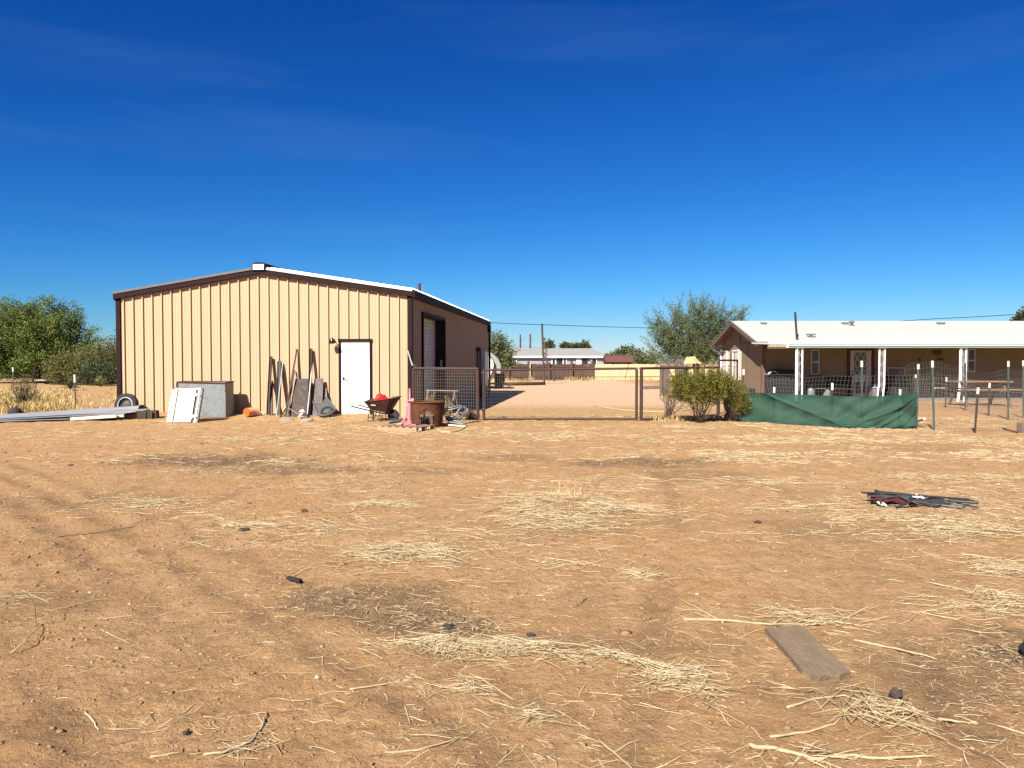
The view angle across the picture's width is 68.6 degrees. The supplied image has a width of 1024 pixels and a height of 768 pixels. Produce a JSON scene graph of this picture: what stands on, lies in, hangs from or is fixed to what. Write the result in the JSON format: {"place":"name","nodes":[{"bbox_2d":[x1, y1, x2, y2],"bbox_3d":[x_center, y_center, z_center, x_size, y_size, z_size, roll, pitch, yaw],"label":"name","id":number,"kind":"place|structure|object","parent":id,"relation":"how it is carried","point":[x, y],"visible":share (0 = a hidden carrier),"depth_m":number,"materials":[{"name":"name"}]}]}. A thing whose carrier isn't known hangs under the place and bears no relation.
{"place":"outdoors","nodes":[
{"label":"outdoors","id":0,"kind":"place"},
{"bbox_2d":[0,362,1023,767],"bbox_3d":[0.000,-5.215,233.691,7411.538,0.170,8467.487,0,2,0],"label":"ground","id":1,"kind":"structure","parent":0,"point":[568,398],"depth_m":5.35,"materials":[{"name":"soil"}]},
{"bbox_2d":[7,407,21,413],"bbox_3d":[-15.405,0.835,23.250,0.400,0.235,0.400,0,2,0],"label":"rubber tub","id":2,"kind":"object","parent":1,"relation":"on","point":[13,410],"visible":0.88,"depth_m":23.13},
{"bbox_2d":[2,373,42,408],"bbox_3d":[-16.605,0.255,25.555,1.267,1.280,0.955,0,2,0],"label":"dry bush","id":3,"kind":"object","parent":1,"relation":"on","point":[21,395],"visible":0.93,"depth_m":25.46,"materials":[{"name":"beige plant"}]},
{"bbox_2d":[0,415,98,421],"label":"metal sheet","id":4,"kind":"object","parent":1,"relation":"on","point":[52,418],"visible":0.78,"depth_m":20.70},
{"bbox_2d":[0,408,154,419],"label":"metal sheet","id":5,"kind":"object","parent":4,"relation":"on","point":[130,410],"visible":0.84,"depth_m":21.07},
{"bbox_2d":[0,405,139,417],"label":"metal sheet","id":6,"kind":"object","parent":5,"relation":"on","point":[73,412],"visible":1,"depth_m":21.58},
{"bbox_2d":[0,292,107,382],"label":"mesquite tree","id":7,"kind":"object","parent":1,"relation":"on","point":[24,344],"visible":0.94,"depth_m":57.20,"materials":[{"name":"green plant"}]},
{"bbox_2d":[59,378,81,389],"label":"yucca","id":8,"kind":"object","parent":1,"relation":"on","point":[70,384],"visible":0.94,"depth_m":42.95,"materials":[{"name":"green plant"}]},
{"bbox_2d":[37,345,105,384],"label":"desert bush","id":9,"kind":"object","parent":1,"relation":"on","point":[59,369],"visible":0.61,"depth_m":53.46,"materials":[{"name":"green plant"}]},
{"bbox_2d":[70,357,116,385],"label":"desert bush","id":10,"kind":"object","parent":1,"relation":"on","point":[94,371],"visible":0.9,"depth_m":51.60,"materials":[{"name":"green plant"}]},
{"bbox_2d":[75,328,115,368],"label":"desert bush","id":11,"kind":"object","parent":1,"relation":"on","point":[102,352],"visible":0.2,"depth_m":56.31,"materials":[{"name":"green plant"}]},
{"bbox_2d":[57,526,135,536],"bbox_3d":[-3.964,1.420,7.188,0.668,0.022,0.113,-1,2,-37],"label":"stick","id":12,"kind":"object","parent":1,"relation":"on","point":[91,533],"visible":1,"depth_m":7.10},
{"bbox_2d":[70,414,123,419],"bbox_3d":[-11.513,0.926,20.818,1.315,0.132,0.264,-1,2,-22],"label":"timber","id":13,"kind":"object","parent":1,"relation":"on","point":[95,417],"visible":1,"depth_m":20.75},
{"bbox_2d":[93,376,108,386],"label":"yucca","id":14,"kind":"object","parent":1,"relation":"on","point":[99,380],"visible":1,"depth_m":49.96,"materials":[{"name":"green plant"}]},
{"bbox_2d":[114,393,138,414],"bbox_3d":[-11.508,0.633,22.393,0.710,0.714,0.275,0,2,6],"label":"car tyre","id":15,"kind":"object","parent":1,"relation":"on","point":[124,399],"visible":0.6,"depth_m":22.35,"materials":[{"name":"rubber"}]},
{"bbox_2d":[137,410,158,418],"bbox_3d":[-10.435,0.884,21.502,0.500,0.240,0.417,0,2,-11],"label":"crate","id":16,"kind":"object","parent":1,"relation":"on","point":[149,414],"visible":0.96,"depth_m":21.36,"materials":[{"name":"brown wood"}]},
{"bbox_2d":[150,744,183,766],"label":"stick","id":17,"kind":"object","parent":1,"relation":"on","point":[161,755],"visible":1,"depth_m":3.09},
{"bbox_2d":[167,388,203,422],"bbox_3d":[-8.880,0.587,20.390,0.894,0.949,0.618,0,2,0],"label":"cabinet front","id":18,"kind":"object","parent":1,"relation":"on","point":[188,405],"visible":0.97,"depth_m":20.34,"materials":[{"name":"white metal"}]},
{"bbox_2d":[174,390,195,421],"bbox_3d":[-8.866,0.601,20.334,0.514,0.843,0.505,0,2,0],"label":"door panel","id":19,"kind":"structure","parent":18,"relation":"in","point":[185,402],"depth_m":20.31,"materials":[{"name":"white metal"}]},
{"bbox_2d":[176,381,233,416],"bbox_3d":[-8.952,0.432,21.921,1.512,1.027,0.547,0,2,6],"label":"galvanised box","id":20,"kind":"object","parent":1,"relation":"on","point":[218,399],"visible":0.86,"depth_m":21.66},
{"bbox_2d":[203,711,278,764],"bbox_3d":[-1.135,1.529,3.253,0.204,0.030,0.410,0,2,12],"label":"stick","id":21,"kind":"object","parent":1,"relation":"on","point":[224,751],"visible":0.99,"depth_m":3.15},
{"bbox_2d":[243,407,258,416],"bbox_3d":[-7.560,0.819,21.708,0.300,0.300,0.345,1,2,27],"label":"bucket","id":22,"kind":"object","parent":1,"relation":"on","point":[251,412],"visible":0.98,"depth_m":21.61,"materials":[{"name":"orange plastic"}]},
{"bbox_2d":[266,356,271,414],"bbox_3d":[-7.170,0.037,22.166,0.089,1.720,0.411,0,2,-1],"label":"steel rail","id":23,"kind":"object","parent":1,"relation":"on","point":[269,386],"visible":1,"depth_m":22.16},
{"bbox_2d":[270,380,272,414],"bbox_3d":[-7.101,0.413,22.135,0.097,1.028,0.529,0,2,-16],"label":"steel rail","id":24,"kind":"object","parent":1,"relation":"on","point":[271,405],"visible":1,"depth_m":22.11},
{"bbox_2d":[276,361,281,414],"bbox_3d":[-6.872,0.115,22.123,0.123,1.601,0.477,0,2,-12],"label":"steel rail","id":25,"kind":"object","parent":1,"relation":"on","point":[279,367],"visible":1,"depth_m":22.15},
{"bbox_2d":[286,370,294,416],"bbox_3d":[-6.469,0.271,21.933,0.053,1.372,0.759,0,2,0],"label":"steel rail","id":26,"kind":"object","parent":1,"relation":"on","point":[290,395],"visible":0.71,"depth_m":21.87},
{"bbox_2d":[284,349,297,416],"bbox_3d":[-6.470,-0.047,21.965,0.045,1.971,0.690,0,2,16],"label":"steel rail","id":27,"kind":"object","parent":1,"relation":"on","point":[290,383],"visible":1,"depth_m":21.95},
{"bbox_2d":[289,379,307,415],"bbox_3d":[-6.156,0.387,21.939,0.578,1.084,0.512,0,2,6],"label":"steel plate","id":28,"kind":"object","parent":1,"relation":"on","point":[299,401],"visible":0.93,"depth_m":21.93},
{"bbox_2d":[113,262,490,417],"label":"metal shed","id":29,"kind":"structure","parent":1,"relation":"on","point":[364,340],"depth_m":22.47,"materials":[{"name":"beige metal"}]},
{"bbox_2d":[341,342,369,413],"bbox_3d":[-4.628,-0.168,22.143,0.870,2.166,0.121,0,2,6],"label":"door","id":30,"kind":"structure","parent":29,"relation":"in","point":[355,380],"depth_m":22.16,"materials":[{"name":"white paint"}]},
{"bbox_2d":[424,318,434,399],"bbox_3d":[-2.933,-0.657,25.203,0.012,3.105,3.472,0,2,6],"label":"roll up door","id":31,"kind":"structure","parent":29,"relation":"in","point":[429,325],"depth_m":25.95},
{"bbox_2d":[308,348,312,414],"bbox_3d":[-5.923,-0.068,21.991,0.089,1.964,0.511,0,2,-6],"label":"steel rail","id":32,"kind":"object","parent":1,"relation":"on","point":[310,365],"visible":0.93,"depth_m":22.03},
{"bbox_2d":[307,356,313,416],"bbox_3d":[-5.887,0.073,21.879,0.029,1.776,0.749,0,2,-1],"label":"steel rail","id":33,"kind":"object","parent":1,"relation":"on","point":[310,387],"visible":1,"depth_m":21.86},
{"bbox_2d":[312,378,323,415],"bbox_3d":[-5.679,0.381,21.950,0.320,1.089,0.467,0,2,0],"label":"steel plate","id":34,"kind":"object","parent":1,"relation":"on","point":[318,391],"visible":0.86,"depth_m":21.99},
{"bbox_2d":[312,396,335,416],"bbox_3d":[-5.420,0.642,21.683,0.536,0.577,0.812,-1,2,-27],"label":"feed tray","id":35,"kind":"object","parent":1,"relation":"on","point":[326,401],"visible":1,"depth_m":21.74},
{"bbox_2d":[320,406,333,414],"bbox_3d":[-5.304,0.771,21.499,0.377,0.255,0.318,0,2,0],"label":"wheel","id":36,"kind":"object","parent":35,"relation":"in","point":[326,410],"visible":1,"depth_m":21.48,"materials":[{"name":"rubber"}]},
{"bbox_2d":[0,376,727,420],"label":"dry grass","id":37,"kind":"structure","parent":1,"relation":"on","point":[47,401],"depth_m":26.48,"materials":[{"name":"plant"}]},
{"bbox_2d":[351,396,401,421],"bbox_3d":[-3.728,0.681,20.739,1.287,0.694,0.704,0,2,3],"label":"wheelbarrow","id":38,"kind":"object","parent":1,"relation":"on","point":[386,406],"visible":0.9,"depth_m":20.51,"materials":[{"name":"metal"}]},
{"bbox_2d":[350,677,415,690],"bbox_3d":[-0.653,1.524,3.802,0.337,0.022,0.029,-1,2,-20],"label":"stick","id":39,"kind":"object","parent":1,"relation":"on","point":[370,686],"visible":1,"depth_m":3.80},
{"bbox_2d":[377,423,434,431],"bbox_3d":[-2.538,1.049,18.031,1.080,0.112,0.860,1,2,24],"label":"pallet","id":40,"kind":"object","parent":1,"relation":"on","point":[401,428],"visible":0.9,"depth_m":17.76,"materials":[{"name":"brown wood"}]},
{"bbox_2d":[397,389,415,425],"bbox_3d":[-2.534,0.553,17.974,0.456,0.890,0.240,0,2,0],"label":"steel stand","id":41,"kind":"object","parent":40,"relation":"on","point":[408,408],"visible":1,"depth_m":17.95,"materials":[{"name":"pink paint"}]},
{"bbox_2d":[385,738,457,753],"bbox_3d":[-0.358,1.550,3.209,0.371,0.024,0.053,-1,2,-26],"label":"stick","id":42,"kind":"object","parent":1,"relation":"on","point":[389,752],"visible":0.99,"depth_m":3.16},
{"bbox_2d":[411,400,444,426],"bbox_3d":[-2.149,0.757,18.980,0.926,0.646,0.926,0,2,-6],"label":"fire ring","id":43,"kind":"object","parent":1,"relation":"on","point":[429,412],"visible":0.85,"depth_m":18.67,"materials":[{"name":"metal"}]},
{"bbox_2d":[425,390,459,415],"bbox_3d":[-2.120,0.576,22.626,1.099,0.798,0.641,0,2,0],"label":"saw horse","id":44,"kind":"object","parent":1,"relation":"on","point":[454,394],"visible":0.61,"depth_m":22.59},
{"bbox_2d":[412,367,479,420],"bbox_3d":[-1.892,0.317,21.268,2.100,1.586,0.087,1,2,20],"label":"fence","id":45,"kind":"object","parent":1,"relation":"on","point":[454,376],"visible":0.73,"depth_m":21.20,"materials":[{"name":"metal"}]},
{"bbox_2d":[463,409,479,420],"bbox_3d":[-1.106,0.836,20.347,0.543,0.304,0.611,0,2,0],"label":"dry agave","id":46,"kind":"object","parent":1,"relation":"on","point":[470,415],"visible":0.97,"depth_m":20.29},
{"bbox_2d":[494,374,502,388],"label":"blue drum","id":47,"kind":"object","parent":1,"relation":"on","point":[497,386],"visible":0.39,"depth_m":46.29,"materials":[{"name":"black metal"}]},
{"bbox_2d":[491,353,511,388],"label":"camper trailer","id":48,"kind":"object","parent":1,"relation":"on","point":[495,363],"visible":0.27,"depth_m":45.24,"materials":[{"name":"white paint"}]},
{"bbox_2d":[491,329,520,372],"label":"mesquite tree","id":49,"kind":"object","parent":1,"relation":"on","point":[501,352],"visible":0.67,"depth_m":61.62,"materials":[{"name":"green plant"}]},
{"bbox_2d":[0,412,1023,767],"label":"straw","id":50,"kind":"object","parent":1,"relation":"on","point":[510,644],"visible":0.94,"depth_m":6.47,"materials":[{"name":"plant"}]},
{"bbox_2d":[0,437,1023,767],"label":"pebbles","id":51,"kind":"object","parent":1,"relation":"on","point":[650,725],"visible":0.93,"depth_m":5.01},
{"bbox_2d":[491,382,545,385],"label":"ground pipe","id":52,"kind":"object","parent":1,"relation":"on","point":[528,383],"visible":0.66,"depth_m":52.59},
{"bbox_2d":[491,361,593,379],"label":"board fence","id":53,"kind":"object","parent":1,"relation":"on","point":[550,376],"visible":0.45,"depth_m":67.31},
{"bbox_2d":[541,325,548,381],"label":"utility pole","id":54,"kind":"object","parent":1,"relation":"on","point":[543,353],"visible":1,"depth_m":55.86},
{"bbox_2d":[491,322,644,327],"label":"overhead wire","id":55,"kind":"object","parent":54,"relation":"attached to","point":[570,325],"visible":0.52,"depth_m":58.64,"materials":[{"name":"black metal"}]},
{"bbox_2d":[510,348,603,363],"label":"distant house","id":56,"kind":"structure","parent":1,"relation":"on","point":[566,355],"depth_m":128.45,"materials":[{"name":"grey"}]},
{"bbox_2d":[482,367,637,419],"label":"gate","id":57,"kind":"structure","parent":1,"relation":"on","point":[567,373],"depth_m":20.86,"materials":[{"name":"metal"}]},
{"bbox_2d":[557,341,573,347],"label":"distant tree","id":58,"kind":"object","parent":1,"relation":"on","point":[564,344],"visible":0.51,"depth_m":233.94,"materials":[{"name":"green plant"}]},
{"bbox_2d":[547,482,588,500],"bbox_3d":[0.625,1.259,8.948,0.566,0.249,0.479,0,2,0],"label":"grass tuft","id":59,"kind":"object","parent":1,"relation":"on","point":[565,491],"visible":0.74,"depth_m":8.93,"materials":[{"name":"plant"}]},
{"bbox_2d":[578,338,591,347],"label":"distant tree","id":60,"kind":"object","parent":1,"relation":"on","point":[583,344],"visible":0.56,"depth_m":229.00,"materials":[{"name":"green plant"}]},
{"bbox_2d":[598,739,631,767],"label":"stick","id":61,"kind":"object","parent":1,"relation":"on","point":[607,747],"visible":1,"depth_m":3.16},
{"bbox_2d":[609,346,629,354],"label":"distant tree","id":62,"kind":"object","parent":1,"relation":"on","point":[622,351],"visible":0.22,"depth_m":198.80,"materials":[{"name":"green plant"}]},
{"bbox_2d":[624,347,645,363],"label":"distant tree","id":63,"kind":"object","parent":1,"relation":"on","point":[634,352],"visible":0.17,"depth_m":189.34,"materials":[{"name":"green plant"}]},
{"bbox_2d":[632,352,657,363],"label":"distant tree","id":64,"kind":"object","parent":1,"relation":"on","point":[639,359],"visible":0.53,"depth_m":178.84,"materials":[{"name":"green plant"}]},
{"bbox_2d":[595,406,699,411],"bbox_3d":[5.034,0.850,26.137,4.073,0.043,3.379,0,2,0],"label":"hose","id":65,"kind":"object","parent":1,"relation":"on","point":[645,411],"visible":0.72,"depth_m":25.12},
{"bbox_2d":[594,364,717,379],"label":"board fence","id":66,"kind":"object","parent":1,"relation":"on","point":[654,373],"visible":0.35,"depth_m":68.44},
{"bbox_2d":[658,381,685,416],"bbox_3d":[4.708,0.463,21.783,0.961,1.080,0.662,1,2,23],"label":"creosote bush","id":67,"kind":"object","parent":1,"relation":"on","point":[667,405],"visible":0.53,"depth_m":21.79,"materials":[{"name":"green plant"}]},
{"bbox_2d":[660,361,687,396],"bbox_3d":[7.647,-0.244,35.473,1.317,1.680,0.170,0,2,0],"label":"plank fence","id":68,"kind":"object","parent":1,"relation":"on","point":[664,374],"visible":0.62,"depth_m":35.40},
{"bbox_2d":[674,360,688,395],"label":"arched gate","id":69,"kind":"structure","parent":68,"relation":"attached to","point":[680,362],"depth_m":35.45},
{"bbox_2d":[639,366,719,420],"bbox_3d":[4.854,0.288,21.568,2.908,1.626,0.093,-1,2,-27],"label":"fence","id":70,"kind":"object","parent":1,"relation":"on","point":[641,412],"visible":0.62,"depth_m":21.17,"materials":[{"name":"metal"}]},
{"bbox_2d":[637,289,751,376],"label":"mesquite tree","id":71,"kind":"object","parent":1,"relation":"on","point":[695,331],"visible":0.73,"depth_m":59.34,"materials":[{"name":"green plant"}]},
{"bbox_2d":[684,356,704,378],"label":"tarp shelter","id":72,"kind":"object","parent":1,"relation":"on","point":[692,360],"visible":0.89,"depth_m":45.09,"materials":[{"name":"beige fabric"}]},
{"bbox_2d":[664,365,732,422],"bbox_3d":[5.046,0.256,20.222,1.905,1.583,1.204,0,2,0],"label":"creosote bush","id":73,"kind":"object","parent":1,"relation":"on","point":[704,390],"visible":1,"depth_m":20.07,"materials":[{"name":"green plant"}]},
{"bbox_2d":[718,359,738,390],"bbox_3d":[6.929,0.121,24.014,0.064,1.819,1.390,1,2,41],"label":"pipe rack","id":74,"kind":"object","parent":1,"relation":"on","point":[719,360],"visible":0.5,"depth_m":24.35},
{"bbox_2d":[718,366,754,421],"bbox_3d":[6.108,0.256,20.619,1.073,1.558,0.908,0,2,0],"label":"creosote bush","id":75,"kind":"object","parent":1,"relation":"on","point":[731,402],"visible":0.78,"depth_m":20.48,"materials":[{"name":"green plant"}]},
{"bbox_2d":[677,598,830,625],"bbox_3d":[1.573,1.491,4.888,0.940,0.039,0.451,0,2,8],"label":"stick","id":76,"kind":"object","parent":1,"relation":"on","point":[722,620],"visible":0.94,"depth_m":4.72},
{"bbox_2d":[764,370,798,393],"bbox_3d":[11.671,0.028,32.515,1.304,1.309,0.680,0,2,0],"label":"barbecue","id":77,"kind":"object","parent":1,"relation":"on","point":[785,375],"visible":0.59,"depth_m":32.20,"materials":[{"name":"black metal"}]},
{"bbox_2d":[765,625,850,682],"bbox_3d":[1.644,1.503,4.213,0.250,0.034,0.765,0,2,0],"label":"wooden board","id":78,"kind":"object","parent":1,"relation":"on","point":[806,652],"visible":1,"depth_m":4.13,"materials":[{"name":"wood"}]},
{"bbox_2d":[769,695,864,737],"bbox_3d":[1.447,1.535,3.432,0.702,0.024,0.100,-1,2,-32],"label":"stick","id":79,"kind":"object","parent":1,"relation":"on","point":[805,732],"visible":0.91,"depth_m":3.32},
{"bbox_2d":[786,692,863,710],"bbox_3d":[1.493,1.528,3.617,0.385,0.025,0.193,0,2,0],"label":"stick","id":80,"kind":"object","parent":1,"relation":"on","point":[799,703],"visible":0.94,"depth_m":3.63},
{"bbox_2d":[745,742,937,767],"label":"stick","id":81,"kind":"object","parent":1,"relation":"on","point":[771,747],"visible":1,"depth_m":3.10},
{"bbox_2d":[711,312,1023,401],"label":"ranch house","id":82,"kind":"structure","parent":1,"relation":"on","point":[758,350],"depth_m":33.09,"materials":[{"name":"paint"}]},
{"bbox_2d":[721,350,728,372],"bbox_3d":[11.008,-0.971,38.801,0.077,1.520,1.355,0,2,0],"label":"window","id":83,"kind":"structure","parent":82,"relation":"in","point":[724,354],"depth_m":38.71,"materials":[{"name":"white paint"}]},
{"bbox_2d":[732,350,740,379],"bbox_3d":[11.008,-0.913,36.818,0.077,1.520,1.350,0,2,0],"label":"window","id":84,"kind":"structure","parent":82,"relation":"in","point":[736,354],"depth_m":36.82,"materials":[{"name":"white paint"}]},
{"bbox_2d":[806,384,814,394],"bbox_3d":[13.018,0.317,32.723,0.336,0.600,0.336,-2,2,-45],"label":"milk can","id":85,"kind":"object","parent":82,"relation":"on","point":[811,390],"visible":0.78,"depth_m":32.62,"materials":[{"name":"paint"}]},
{"bbox_2d":[810,350,819,374],"bbox_3d":[13.349,-0.964,33.057,0.381,1.102,0.052,0,2,0],"label":"window","id":86,"kind":"structure","parent":82,"relation":"in","point":[814,354],"depth_m":33.06,"materials":[{"name":"grey glass"}]},
{"bbox_2d":[812,375,825,395],"bbox_3d":[13.393,0.126,32.745,0.471,1.003,0.478,0,2,0],"label":"metal chair","id":87,"kind":"object","parent":82,"relation":"on","point":[815,381],"visible":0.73,"depth_m":32.92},
{"bbox_2d":[826,376,855,395],"bbox_3d":[14.393,0.139,32.813,1.139,0.950,0.470,0,2,0],"label":"porch bench","id":88,"kind":"object","parent":82,"relation":"on","point":[828,381],"visible":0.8,"depth_m":33.01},
{"bbox_2d":[850,351,870,395],"bbox_3d":[15.379,-0.461,33.050,0.947,2.015,0.096,0,2,0],"label":"front door","id":89,"kind":"structure","parent":82,"relation":"in","point":[856,356],"depth_m":33.05,"materials":[{"name":"paint"}]},
{"bbox_2d":[869,387,879,395],"bbox_3d":[15.824,0.302,32.710,0.361,0.630,0.445,0,2,0],"label":"cool box","id":90,"kind":"object","parent":82,"relation":"on","point":[871,389],"visible":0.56,"depth_m":32.53,"materials":[{"name":"white paint"}]},
{"bbox_2d":[887,367,905,375],"bbox_3d":[16.942,-0.401,33.076,0.792,0.667,0.047,0,2,0],"label":"window","id":91,"kind":"structure","parent":82,"relation":"in","point":[891,371],"depth_m":33.07,"materials":[{"name":"grey glass"}]},
{"bbox_2d":[967,349,975,371],"bbox_3d":[20.241,-1.033,33.055,0.340,1.010,0.052,0,2,0],"label":"window","id":92,"kind":"structure","parent":82,"relation":"in","point":[971,353],"depth_m":33.05,"materials":[{"name":"grey glass"}]},
{"bbox_2d":[798,679,945,738],"bbox_3d":[1.682,1.504,3.493,0.627,0.066,0.587,0,2,0],"label":"twig heap","id":93,"kind":"object","parent":1,"relation":"on","point":[882,708],"visible":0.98,"depth_m":3.44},
{"bbox_2d":[724,374,1022,431],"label":"wire fence","id":94,"kind":"object","parent":1,"relation":"on","point":[892,383],"visible":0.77,"depth_m":18.14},
{"bbox_2d":[723,393,917,427],"bbox_3d":[7.727,0.625,19.482,4.974,0.852,0.749,1,2,36],"label":"shade cloth","id":95,"kind":"object","parent":94,"relation":"hanging from","point":[895,411],"visible":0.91,"depth_m":19.00,"materials":[{"name":"fabric"}]},
{"bbox_2d":[888,687,902,699],"bbox_3d":[1.864,1.505,3.638,0.065,0.066,0.062,0,2,0],"label":"clod","id":96,"kind":"object","parent":1,"relation":"on","point":[895,693],"visible":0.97,"depth_m":3.63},
{"bbox_2d":[854,639,937,659],"bbox_3d":[2.187,1.514,4.286,0.433,0.019,0.030,1,2,38],"label":"stick","id":97,"kind":"object","parent":1,"relation":"on","point":[875,644],"visible":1,"depth_m":4.29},
{"bbox_2d":[916,364,918,427],"bbox_3d":[10.010,0.351,18.531,0.070,1.680,0.051,0,2,0],"label":"fence post","id":98,"kind":"object","parent":1,"relation":"on","point":[918,390],"visible":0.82,"depth_m":18.51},
{"bbox_2d":[861,489,978,509],"bbox_3d":[4.694,1.313,8.607,1.262,0.145,0.628,0,2,5],"label":"scrap metal pile","id":99,"kind":"object","parent":1,"relation":"on","point":[881,498],"visible":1,"depth_m":8.61,"materials":[{"name":"black metal"}]},
{"bbox_2d":[931,361,934,430],"bbox_3d":[10.062,0.327,17.930,0.124,1.763,0.051,0,2,0],"label":"fence post","id":100,"kind":"object","parent":1,"relation":"on","point":[933,403],"visible":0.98,"depth_m":17.91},
{"bbox_2d":[896,362,1020,409],"bbox_3d":[15.677,0.066,25.909,4.421,1.681,0.968,0,2,5],"label":"wire fence","id":101,"kind":"object","parent":1,"relation":"on","point":[950,395],"visible":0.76,"depth_m":25.69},
{"bbox_2d":[912,377,1023,420],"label":"wire fence","id":102,"kind":"object","parent":1,"relation":"on","point":[975,398],"visible":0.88,"depth_m":23.59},
{"bbox_2d":[921,580,1022,593],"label":"stick","id":103,"kind":"object","parent":1,"relation":"on","point":[967,590],"visible":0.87,"depth_m":5.41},
{"bbox_2d":[974,388,978,432],"bbox_3d":[10.791,0.653,17.439,0.114,1.141,0.051,0,2,0],"label":"fence post","id":104,"kind":"object","parent":1,"relation":"on","point":[976,408],"visible":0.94,"depth_m":17.42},
{"bbox_2d":[937,717,1023,733],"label":"stick","id":105,"kind":"object","parent":1,"relation":"on","point":[949,720],"visible":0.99,"depth_m":3.42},
{"bbox_2d":[939,381,1021,406],"bbox_3d":[17.467,0.353,28.022,2.062,0.940,1.700,0,2,0],"label":"picnic table","id":106,"kind":"object","parent":1,"relation":"on","point":[985,389],"visible":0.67,"depth_m":27.71,"materials":[{"name":"brown wood"}]},
{"bbox_2d":[1007,361,1008,419],"bbox_3d":[14.037,0.232,21.228,0.080,1.760,0.051,0,2,0],"label":"fence post","id":107,"kind":"object","parent":1,"relation":"on","point":[1007,389],"visible":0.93,"depth_m":21.21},
{"bbox_2d":[1009,305,1023,320],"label":"distant tree","id":108,"kind":"object","parent":1,"relation":"on","point":[1020,317],"visible":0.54,"depth_m":119.53,"materials":[{"name":"green plant"}]},
{"bbox_2d":[1017,422,1023,432],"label":"wood block","id":109,"kind":"object","parent":1,"relation":"on","point":[1020,425],"depth_m":17.35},
{"bbox_2d":[1022,361,1023,417],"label":"fence post","id":110,"kind":"object","parent":1,"relation":"on","point":[1023,388],"visible":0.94,"depth_m":21.81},
{"bbox_2d":[0,0,1023,361],"label":"sky","id":111,"kind":"structure","parent":0,"point":[582,164],"materials":[{"name":"blue"}]},
{"bbox_2d":[602,355,633,363],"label":"red barn","id":112,"kind":"structure","parent":0,"point":[617,359],"depth_m":105.38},
{"bbox_2d":[883,376,908,395],"bbox_3d":[16.795,0.124,32.818,0.860,0.978,0.540,0,2,0],"label":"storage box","id":113,"kind":"object","parent":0,"point":[893,387],"visible":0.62,"depth_m":32.57,"materials":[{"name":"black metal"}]},
{"bbox_2d":[905,314,1019,320],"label":"overhead wire","id":114,"kind":"object","parent":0,"point":[964,317],"visible":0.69,"depth_m":56.45,"materials":[{"name":"black metal"}]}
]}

